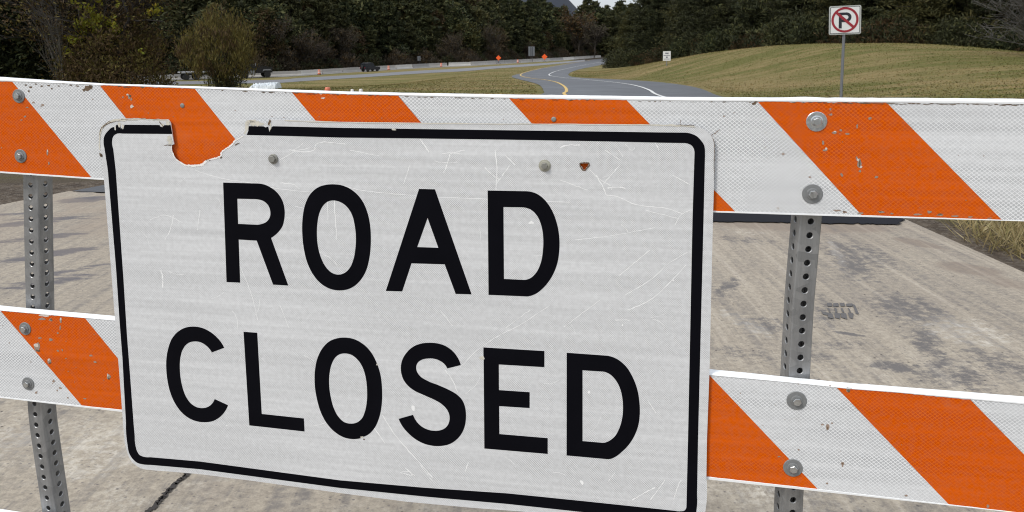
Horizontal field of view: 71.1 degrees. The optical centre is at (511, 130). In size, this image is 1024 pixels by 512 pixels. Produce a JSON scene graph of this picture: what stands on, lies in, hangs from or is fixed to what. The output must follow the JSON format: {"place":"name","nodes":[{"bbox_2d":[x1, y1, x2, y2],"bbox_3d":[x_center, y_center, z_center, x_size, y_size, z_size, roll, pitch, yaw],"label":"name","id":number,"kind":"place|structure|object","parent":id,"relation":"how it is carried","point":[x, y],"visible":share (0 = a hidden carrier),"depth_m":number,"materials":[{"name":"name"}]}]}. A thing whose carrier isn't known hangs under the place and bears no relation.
{"place":"outdoors","nodes":[
{"label":"outdoors","id":0,"kind":"place"},
{"bbox_2d":[0,181,104,204],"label":"dirt shoulder","id":1,"kind":"object","parent":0,"point":[10,193],"visible":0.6,"depth_m":8.10},
{"bbox_2d":[144,60,584,84],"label":"highway","id":2,"kind":"structure","parent":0,"point":[355,76],"depth_m":121.20,"materials":[{"name":"asphalt"}]},
{"bbox_2d":[178,57,600,79],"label":"highway far lane","id":3,"kind":"structure","parent":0,"point":[404,68],"depth_m":151.64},
{"bbox_2d":[178,63,272,79],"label":"flatbed truck","id":4,"kind":"object","parent":3,"relation":"on","point":[265,71],"visible":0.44,"depth_m":112.88,"materials":[{"name":"black paint"}]},
{"bbox_2d":[75,58,721,191],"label":"asphalt road","id":5,"kind":"structure","parent":0,"point":[590,86],"depth_m":35.77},
{"bbox_2d":[0,191,1023,511],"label":"concrete pavement","id":6,"kind":"structure","parent":0,"point":[936,311],"depth_m":3.89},
{"bbox_2d":[145,473,189,511],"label":"pavement crack","id":7,"kind":"object","parent":6,"relation":"on","point":[162,497],"visible":0.74,"depth_m":2.54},
{"bbox_2d":[0,77,1023,511],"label":"barricade","id":8,"kind":"object","parent":6,"relation":"on","point":[792,431],"visible":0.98,"depth_m":1.29,"materials":[{"name":"white plastic"}]},
{"bbox_2d":[99,118,719,511],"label":"road closed sign","id":9,"kind":"object","parent":8,"relation":"attached to","point":[507,316],"visible":1,"depth_m":1.39,"materials":[{"name":"metal"}]},
{"bbox_2d":[713,212,904,224],"bbox_3d":[2.502,0.772,6.379,1.910,0.001,0.408,0,7,5],"label":"asphalt seam","id":10,"kind":"object","parent":6,"relation":"on","point":[732,217],"visible":0.56,"depth_m":6.33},
{"bbox_2d":[821,303,858,318],"bbox_3d":[1.917,1.052,4.202,0.206,0.001,0.292,2,7,17],"label":"tyre print","id":11,"kind":"object","parent":6,"relation":"on","point":[837,315],"visible":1,"depth_m":4.17,"materials":[{"name":"rubber"}]},
{"bbox_2d":[0,0,1023,248],"bbox_3d":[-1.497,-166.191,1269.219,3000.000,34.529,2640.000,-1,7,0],"label":"ground","id":12,"kind":"structure","parent":0,"point":[766,72],"depth_m":35.82,"materials":[{"name":"green plant"}]},
{"bbox_2d":[0,0,87,81],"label":"evergreen tree","id":13,"kind":"object","parent":12,"relation":"on","point":[18,57],"visible":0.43,"depth_m":32.39,"materials":[{"name":"green plant"}]},
{"bbox_2d":[21,0,83,80],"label":"bare vine","id":14,"kind":"object","parent":12,"relation":"on","point":[59,49],"visible":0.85,"depth_m":29.42,"materials":[{"name":"brown plant"}]},
{"bbox_2d":[0,0,195,79],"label":"vine tree","id":15,"kind":"object","parent":12,"relation":"on","point":[92,7],"visible":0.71,"depth_m":30.42,"materials":[{"name":"green plant"}]},
{"bbox_2d":[41,0,180,85],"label":"vine thicket","id":16,"kind":"object","parent":12,"relation":"on","point":[94,70],"visible":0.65,"depth_m":30.09,"materials":[{"name":"green plant"}]},
{"bbox_2d":[147,14,186,69],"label":"broad tree","id":17,"kind":"object","parent":12,"relation":"on","point":[176,25],"visible":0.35,"depth_m":117.90,"materials":[{"name":"green plant"}]},
{"bbox_2d":[163,56,198,74],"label":"scrub bush","id":18,"kind":"object","parent":12,"relation":"on","point":[175,64],"visible":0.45,"depth_m":114.82,"materials":[{"name":"green plant"}]},
{"bbox_2d":[150,0,213,57],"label":"broad tree","id":19,"kind":"object","parent":12,"relation":"on","point":[191,7],"visible":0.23,"depth_m":121.23,"materials":[{"name":"green plant"}]},
{"bbox_2d":[177,9,228,66],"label":"broad tree","id":20,"kind":"object","parent":12,"relation":"on","point":[193,20],"visible":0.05,"depth_m":118.84,"materials":[{"name":"green plant"}]},
{"bbox_2d":[184,0,241,26],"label":"broad tree","id":21,"kind":"object","parent":12,"relation":"on","point":[204,5],"visible":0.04,"depth_m":124.58,"materials":[{"name":"green plant"}]},
{"bbox_2d":[172,0,263,87],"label":"tall bush","id":22,"kind":"object","parent":12,"relation":"on","point":[226,69],"visible":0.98,"depth_m":58.24,"materials":[{"name":"green plant"}]},
{"bbox_2d":[220,0,253,24],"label":"broad tree","id":23,"kind":"object","parent":12,"relation":"on","point":[239,4],"visible":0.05,"depth_m":128.41,"materials":[{"name":"green plant"}]},
{"bbox_2d":[242,4,288,58],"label":"broad tree","id":24,"kind":"object","parent":12,"relation":"on","point":[254,18],"visible":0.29,"depth_m":125.56,"materials":[{"name":"green plant"}]},
{"bbox_2d":[249,82,281,88],"bbox_3d":[-15.175,-2.803,43.969,1.750,0.451,1.288,-1,7,0],"label":"white tarp","id":25,"kind":"object","parent":12,"relation":"on","point":[272,85],"visible":0.9,"depth_m":43.54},
{"bbox_2d":[241,4,290,65],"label":"broad tree","id":26,"kind":"object","parent":12,"relation":"on","point":[260,49],"visible":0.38,"depth_m":125.22,"materials":[{"name":"green plant"}]},
{"bbox_2d":[249,0,293,51],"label":"broad tree","id":27,"kind":"object","parent":12,"relation":"on","point":[280,9],"visible":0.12,"depth_m":134.59,"materials":[{"name":"green plant"}]},
{"bbox_2d":[253,13,295,62],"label":"bare tree","id":28,"kind":"object","parent":12,"relation":"on","point":[279,37],"visible":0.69,"depth_m":125.31,"materials":[{"name":"brown plant"}]},
{"bbox_2d":[274,48,304,70],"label":"scrub bush","id":29,"kind":"object","parent":12,"relation":"on","point":[289,65],"visible":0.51,"depth_m":127.19,"materials":[{"name":"brown plant"}]},
{"bbox_2d":[272,0,318,37],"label":"pine tree","id":30,"kind":"object","parent":12,"relation":"on","point":[296,6],"visible":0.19,"depth_m":139.82,"materials":[{"name":"green plant"}]},
{"bbox_2d":[282,18,314,66],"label":"broad tree","id":31,"kind":"object","parent":12,"relation":"on","point":[297,30],"visible":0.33,"depth_m":134.59,"materials":[{"name":"green plant"}]},
{"bbox_2d":[287,24,322,66],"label":"bare tree","id":32,"kind":"object","parent":12,"relation":"on","point":[306,47],"visible":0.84,"depth_m":132.36,"materials":[{"name":"brown plant"}]},
{"bbox_2d":[304,14,320,58],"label":"pine tree","id":33,"kind":"object","parent":12,"relation":"on","point":[311,21],"visible":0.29,"depth_m":141.72,"materials":[{"name":"green plant"}]},
{"bbox_2d":[304,36,330,62],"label":"bare tree","id":34,"kind":"object","parent":12,"relation":"on","point":[319,52],"visible":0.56,"depth_m":137.11,"materials":[{"name":"brown plant"}]},
{"bbox_2d":[304,0,341,56],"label":"pine tree","id":35,"kind":"object","parent":12,"relation":"on","point":[321,11],"visible":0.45,"depth_m":144.49,"materials":[{"name":"green plant"}]},
{"bbox_2d":[315,37,337,65],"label":"bare tree","id":36,"kind":"object","parent":12,"relation":"on","point":[330,55],"visible":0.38,"depth_m":141.18,"materials":[{"name":"brown plant"}]},
{"bbox_2d":[324,19,359,63],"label":"bare tree","id":37,"kind":"object","parent":12,"relation":"on","point":[349,39],"visible":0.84,"depth_m":146.19,"materials":[{"name":"brown plant"}]},
{"bbox_2d":[332,13,363,60],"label":"pine tree","id":38,"kind":"object","parent":12,"relation":"on","point":[343,20],"visible":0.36,"depth_m":149.05,"materials":[{"name":"green plant"}]},
{"bbox_2d":[335,50,363,67],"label":"scrub bush","id":39,"kind":"object","parent":12,"relation":"on","point":[349,62],"visible":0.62,"depth_m":144.00,"materials":[{"name":"brown plant"}]},
{"bbox_2d":[335,1,373,55],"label":"pine tree","id":40,"kind":"object","parent":12,"relation":"on","point":[347,8],"visible":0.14,"depth_m":156.80,"materials":[{"name":"green plant"}]},
{"bbox_2d":[348,24,369,55],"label":"broad tree","id":41,"kind":"object","parent":12,"relation":"on","point":[360,39],"visible":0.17,"depth_m":154.03,"materials":[{"name":"green plant"}]},
{"bbox_2d":[341,0,383,47],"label":"broad tree","id":42,"kind":"object","parent":12,"relation":"on","point":[363,8],"visible":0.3,"depth_m":161.37,"materials":[{"name":"green plant"}]},
{"bbox_2d":[173,66,569,94],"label":"median grass","id":43,"kind":"structure","parent":12,"relation":"on","point":[344,87],"depth_m":41.93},
{"bbox_2d":[362,25,382,57],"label":"pine tree","id":44,"kind":"object","parent":12,"relation":"on","point":[370,33],"visible":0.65,"depth_m":157.62,"materials":[{"name":"green plant"}]},
{"bbox_2d":[373,1,415,61],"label":"pine tree","id":45,"kind":"object","parent":12,"relation":"on","point":[390,37],"visible":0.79,"depth_m":162.86,"materials":[{"name":"green plant"}]},
{"bbox_2d":[381,46,414,64],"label":"scrub bush","id":46,"kind":"object","parent":12,"relation":"on","point":[396,59],"visible":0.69,"depth_m":156.17,"materials":[{"name":"brown plant"}]},
{"bbox_2d":[400,23,422,58],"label":"pine tree","id":47,"kind":"object","parent":12,"relation":"on","point":[411,41],"visible":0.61,"depth_m":169.35,"materials":[{"name":"green plant"}]},
{"bbox_2d":[398,0,444,50],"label":"pine tree","id":48,"kind":"object","parent":12,"relation":"on","point":[418,7],"visible":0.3,"depth_m":174.71,"materials":[{"name":"green plant"}]},
{"bbox_2d":[404,0,442,52],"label":"pine tree","id":49,"kind":"object","parent":12,"relation":"on","point":[422,18],"visible":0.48,"depth_m":173.89,"materials":[{"name":"green plant"}]},
{"bbox_2d":[413,47,441,63],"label":"scrub bush","id":50,"kind":"object","parent":12,"relation":"on","point":[424,54],"visible":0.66,"depth_m":165.77,"materials":[{"name":"brown plant"}]},
{"bbox_2d":[421,25,443,61],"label":"pine tree","id":51,"kind":"object","parent":12,"relation":"on","point":[429,42],"visible":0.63,"depth_m":173.90,"materials":[{"name":"green plant"}]},
{"bbox_2d":[423,29,444,62],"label":"broad tree","id":52,"kind":"object","parent":12,"relation":"on","point":[434,37],"visible":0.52,"depth_m":174.45,"materials":[{"name":"green plant"}]},
{"bbox_2d":[424,7,447,61],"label":"broad tree","id":53,"kind":"object","parent":12,"relation":"on","point":[437,13],"visible":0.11,"depth_m":177.37,"materials":[{"name":"green plant"}]},
{"bbox_2d":[431,29,462,59],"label":"bare tree","id":54,"kind":"object","parent":12,"relation":"on","point":[447,50],"visible":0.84,"depth_m":172.03,"materials":[{"name":"brown plant"}]},
{"bbox_2d":[438,14,462,56],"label":"pine tree","id":55,"kind":"object","parent":12,"relation":"on","point":[447,22],"visible":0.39,"depth_m":177.73,"materials":[{"name":"green plant"}]},
{"bbox_2d":[441,0,469,34],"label":"broad tree","id":56,"kind":"object","parent":12,"relation":"on","point":[455,11],"visible":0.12,"depth_m":184.42,"materials":[{"name":"green plant"}]},
{"bbox_2d":[451,47,476,61],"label":"scrub bush","id":57,"kind":"object","parent":12,"relation":"on","point":[464,56],"visible":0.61,"depth_m":172.24,"materials":[{"name":"brown plant"}]},
{"bbox_2d":[452,17,484,58],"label":"broad tree","id":58,"kind":"object","parent":12,"relation":"on","point":[470,37],"visible":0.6,"depth_m":181.53,"materials":[{"name":"green plant"}]},
{"bbox_2d":[458,0,482,38],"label":"pine tree","id":59,"kind":"object","parent":12,"relation":"on","point":[466,7],"visible":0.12,"depth_m":198.82,"materials":[{"name":"green plant"}]},
{"bbox_2d":[468,6,497,35],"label":"broad tree","id":60,"kind":"object","parent":12,"relation":"on","point":[482,18],"visible":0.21,"depth_m":201.65,"materials":[{"name":"green plant"}]},
{"bbox_2d":[475,0,496,25],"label":"tree","id":61,"kind":"object","parent":12,"relation":"on","point":[484,7],"visible":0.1,"depth_m":208.78,"materials":[{"name":"green plant"}]},
{"bbox_2d":[479,19,504,52],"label":"bare tree","id":62,"kind":"object","parent":12,"relation":"on","point":[490,37],"visible":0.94,"depth_m":193.81,"materials":[{"name":"brown plant"}]},
{"bbox_2d":[503,22,516,52],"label":"pine tree","id":63,"kind":"object","parent":12,"relation":"on","point":[508,27],"visible":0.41,"depth_m":212.42,"materials":[{"name":"green plant"}]},
{"bbox_2d":[500,4,524,48],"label":"pine tree","id":64,"kind":"object","parent":12,"relation":"on","point":[507,12],"visible":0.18,"depth_m":224.30,"materials":[{"name":"green plant"}]},
{"bbox_2d":[509,0,527,34],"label":"pine tree","id":65,"kind":"object","parent":12,"relation":"on","point":[516,6],"visible":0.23,"depth_m":228.03,"materials":[{"name":"green plant"}]},
{"bbox_2d":[509,17,529,54],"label":"pine tree","id":66,"kind":"object","parent":12,"relation":"on","point":[517,41],"visible":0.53,"depth_m":216.71,"materials":[{"name":"green plant"}]},
{"bbox_2d":[522,21,541,53],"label":"pine tree","id":67,"kind":"object","parent":12,"relation":"on","point":[530,36],"visible":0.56,"depth_m":225.91,"materials":[{"name":"green plant"}]},
{"bbox_2d":[523,16,547,54],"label":"pine tree","id":68,"kind":"object","parent":12,"relation":"on","point":[536,24],"visible":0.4,"depth_m":229.41,"materials":[{"name":"green plant"}]},
{"bbox_2d":[533,3,559,34],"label":"broad tree","id":69,"kind":"object","parent":12,"relation":"on","point":[546,14],"visible":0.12,"depth_m":252.59,"materials":[{"name":"green plant"}]},
{"bbox_2d":[555,6,598,51],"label":"rust leaved tree","id":70,"kind":"object","parent":12,"relation":"on","point":[569,21],"visible":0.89,"depth_m":257.89,"materials":[{"name":"brown plant"}]},
{"bbox_2d":[581,21,608,57],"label":"grey bare tree","id":71,"kind":"object","parent":12,"relation":"on","point":[593,34],"visible":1,"depth_m":251.53,"materials":[{"name":"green plant"}]},
{"bbox_2d":[584,6,609,55],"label":"broad tree","id":72,"kind":"object","parent":12,"relation":"on","point":[601,16],"visible":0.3,"depth_m":277.81,"materials":[{"name":"green plant"}]},
{"bbox_2d":[599,11,620,52],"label":"pine tree","id":73,"kind":"object","parent":12,"relation":"on","point":[610,16],"visible":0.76,"depth_m":272.46,"materials":[{"name":"green plant"}]},
{"bbox_2d":[605,4,638,54],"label":"bank pine","id":74,"kind":"object","parent":12,"relation":"on","point":[622,27],"visible":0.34,"depth_m":110.22,"materials":[{"name":"green plant"}]},
{"bbox_2d":[610,0,668,56],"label":"bank pine","id":75,"kind":"object","parent":12,"relation":"on","point":[639,18],"visible":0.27,"depth_m":103.89,"materials":[{"name":"green plant"}]},
{"bbox_2d":[635,0,668,54],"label":"bank pine","id":76,"kind":"object","parent":12,"relation":"on","point":[652,20],"visible":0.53,"depth_m":99.99,"materials":[{"name":"green plant"}]},
{"bbox_2d":[649,2,683,43],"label":"bank pine","id":77,"kind":"object","parent":12,"relation":"on","point":[671,12],"visible":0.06,"depth_m":94.59,"materials":[{"name":"green plant"}]},
{"bbox_2d":[651,0,690,55],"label":"bank pine","id":78,"kind":"object","parent":12,"relation":"on","point":[677,22],"visible":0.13,"depth_m":90.24,"materials":[{"name":"green plant"}]},
{"bbox_2d":[662,35,691,58],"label":"edge shrub","id":79,"kind":"object","parent":12,"relation":"on","point":[675,49],"visible":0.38,"depth_m":85.04,"materials":[{"name":"green plant"}]},
{"bbox_2d":[674,0,705,39],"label":"bank pine","id":80,"kind":"object","parent":12,"relation":"on","point":[690,4],"visible":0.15,"depth_m":87.28,"materials":[{"name":"green plant"}]},
{"bbox_2d":[673,0,731,43],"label":"bank pine","id":81,"kind":"object","parent":12,"relation":"on","point":[698,21],"visible":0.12,"depth_m":83.61,"materials":[{"name":"green plant"}]},
{"bbox_2d":[691,26,729,54],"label":"edge shrub","id":82,"kind":"object","parent":12,"relation":"on","point":[708,46],"visible":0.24,"depth_m":76.27,"materials":[{"name":"green plant"}]},
{"bbox_2d":[688,0,735,49],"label":"bank pine","id":83,"kind":"object","parent":12,"relation":"on","point":[722,11],"visible":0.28,"depth_m":80.58,"materials":[{"name":"green plant"}]},
{"bbox_2d":[710,0,746,36],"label":"bank pine","id":84,"kind":"object","parent":12,"relation":"on","point":[733,9],"visible":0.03,"depth_m":76.96,"materials":[{"name":"green plant"}]},
{"bbox_2d":[711,21,755,51],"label":"edge shrub","id":85,"kind":"object","parent":12,"relation":"on","point":[722,38],"visible":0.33,"depth_m":73.19,"materials":[{"name":"green plant"}]},
{"bbox_2d":[728,28,754,49],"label":"edge shrub","id":86,"kind":"object","parent":12,"relation":"on","point":[742,43],"visible":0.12,"depth_m":70.80,"materials":[{"name":"green plant"}]},
{"bbox_2d":[724,0,775,44],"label":"bank pine","id":87,"kind":"object","parent":12,"relation":"on","point":[754,13],"visible":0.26,"depth_m":70.87,"materials":[{"name":"green plant"}]},
{"bbox_2d":[743,0,817,40],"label":"bank pine","id":88,"kind":"object","parent":12,"relation":"on","point":[779,8],"visible":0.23,"depth_m":65.57,"materials":[{"name":"green plant"}]},
{"bbox_2d":[758,8,818,46],"bbox_3d":[24.278,-8.266,61.723,6.232,4.520,5.920,-3,7,-17],"label":"edge shrub","id":89,"kind":"object","parent":12,"relation":"on","point":[777,34],"visible":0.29,"depth_m":61.48,"materials":[{"name":"green plant"}]},
{"bbox_2d":[572,43,1023,98],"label":"bank grass","id":90,"kind":"structure","parent":12,"relation":"on","point":[812,93],"depth_m":31.95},
{"bbox_2d":[779,10,833,44],"bbox_3d":[24.990,-7.972,59.123,6.030,4.401,5.728,2,7,17],"label":"edge shrub","id":91,"kind":"object","parent":12,"relation":"on","point":[799,29],"visible":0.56,"depth_m":58.23,"materials":[{"name":"green plant"}]},
{"bbox_2d":[810,25,841,43],"bbox_3d":[25.823,-7.402,56.744,4.205,3.305,4.273,-2,7,-14],"label":"edge shrub","id":92,"kind":"object","parent":12,"relation":"on","point":[831,37],"visible":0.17,"depth_m":56.62,"materials":[{"name":"green plant"}]},
{"bbox_2d":[799,0,875,27],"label":"bank pine","id":93,"kind":"object","parent":12,"relation":"on","point":[827,3],"visible":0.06,"depth_m":59.69,"materials":[{"name":"green plant"}]},
{"bbox_2d":[804,0,882,42],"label":"bank pine","id":94,"kind":"object","parent":12,"relation":"on","point":[848,3],"visible":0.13,"depth_m":56.94,"materials":[{"name":"green plant"}]},
{"bbox_2d":[829,5,860,97],"bbox_3d":[6.984,-1.285,15.145,0.637,2.704,0.050,1,7,14],"label":"no parking sign","id":95,"kind":"object","parent":12,"relation":"on","point":[843,20],"visible":0.98,"depth_m":15.01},
{"bbox_2d":[835,23,881,42],"bbox_3d":[26.241,-6.964,53.879,3.939,2.728,3.876,1,7,11],"label":"edge shrub","id":96,"kind":"object","parent":12,"relation":"on","point":[849,38],"visible":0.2,"depth_m":53.75,"materials":[{"name":"green plant"}]},
{"bbox_2d":[849,0,896,38],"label":"bank pine","id":97,"kind":"object","parent":12,"relation":"on","point":[868,13],"visible":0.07,"depth_m":55.29,"materials":[{"name":"green plant"}]},
{"bbox_2d":[854,8,919,42],"bbox_3d":[27.094,-7.077,51.959,4.819,3.814,4.897,-6,9,-37],"label":"edge shrub","id":98,"kind":"object","parent":12,"relation":"on","point":[873,34],"visible":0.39,"depth_m":51.77,"materials":[{"name":"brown plant"}]},
{"bbox_2d":[863,0,955,42],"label":"bank pine","id":99,"kind":"object","parent":12,"relation":"on","point":[922,18],"visible":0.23,"depth_m":51.49,"materials":[{"name":"green plant"}]},
{"bbox_2d":[879,15,941,44],"bbox_3d":[27.891,-6.615,49.959,4.581,3.097,4.655,1,7,9],"label":"edge shrub","id":100,"kind":"object","parent":12,"relation":"on","point":[899,35],"visible":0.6,"depth_m":49.29,"materials":[{"name":"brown plant"}]},
{"bbox_2d":[863,0,1011,43],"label":"bank pine","id":101,"kind":"object","parent":12,"relation":"on","point":[934,9],"visible":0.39,"depth_m":49.71,"materials":[{"name":"green plant"}]},
{"bbox_2d":[919,13,991,47],"bbox_3d":[29.548,-6.249,47.706,4.305,3.398,4.089,5,9,39],"label":"edge shrub","id":102,"kind":"object","parent":12,"relation":"on","point":[946,36],"visible":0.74,"depth_m":46.93,"materials":[{"name":"green plant"}]},
{"bbox_2d":[905,218,1023,271],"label":"gravel edge","id":103,"kind":"object","parent":12,"relation":"on","point":[940,228],"visible":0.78,"depth_m":5.61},
{"bbox_2d":[932,0,1020,47],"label":"bank pine","id":104,"kind":"object","parent":12,"relation":"on","point":[978,10],"visible":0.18,"depth_m":48.52,"materials":[{"name":"green plant"}]},
{"bbox_2d":[944,219,1023,260],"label":"dry grass","id":105,"kind":"structure","parent":12,"relation":"on","point":[1001,231],"depth_m":5.59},
{"bbox_2d":[957,0,1023,46],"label":"bare shrub","id":106,"kind":"object","parent":12,"relation":"on","point":[1021,19],"visible":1,"depth_m":33.69,"materials":[{"name":"plant"}]},
{"bbox_2d":[976,21,1023,51],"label":"edge shrub","id":107,"kind":"object","parent":12,"relation":"on","point":[1002,45],"visible":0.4,"depth_m":46.35,"materials":[{"name":"green plant"}]},
{"bbox_2d":[521,0,576,14],"bbox_3d":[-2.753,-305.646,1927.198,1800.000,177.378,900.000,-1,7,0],"label":"mountain","id":108,"kind":"structure","parent":0,"point":[568,3],"depth_m":1734.52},
{"bbox_2d":[570,0,638,10],"label":"sky","id":109,"kind":"structure","parent":0,"point":[576,3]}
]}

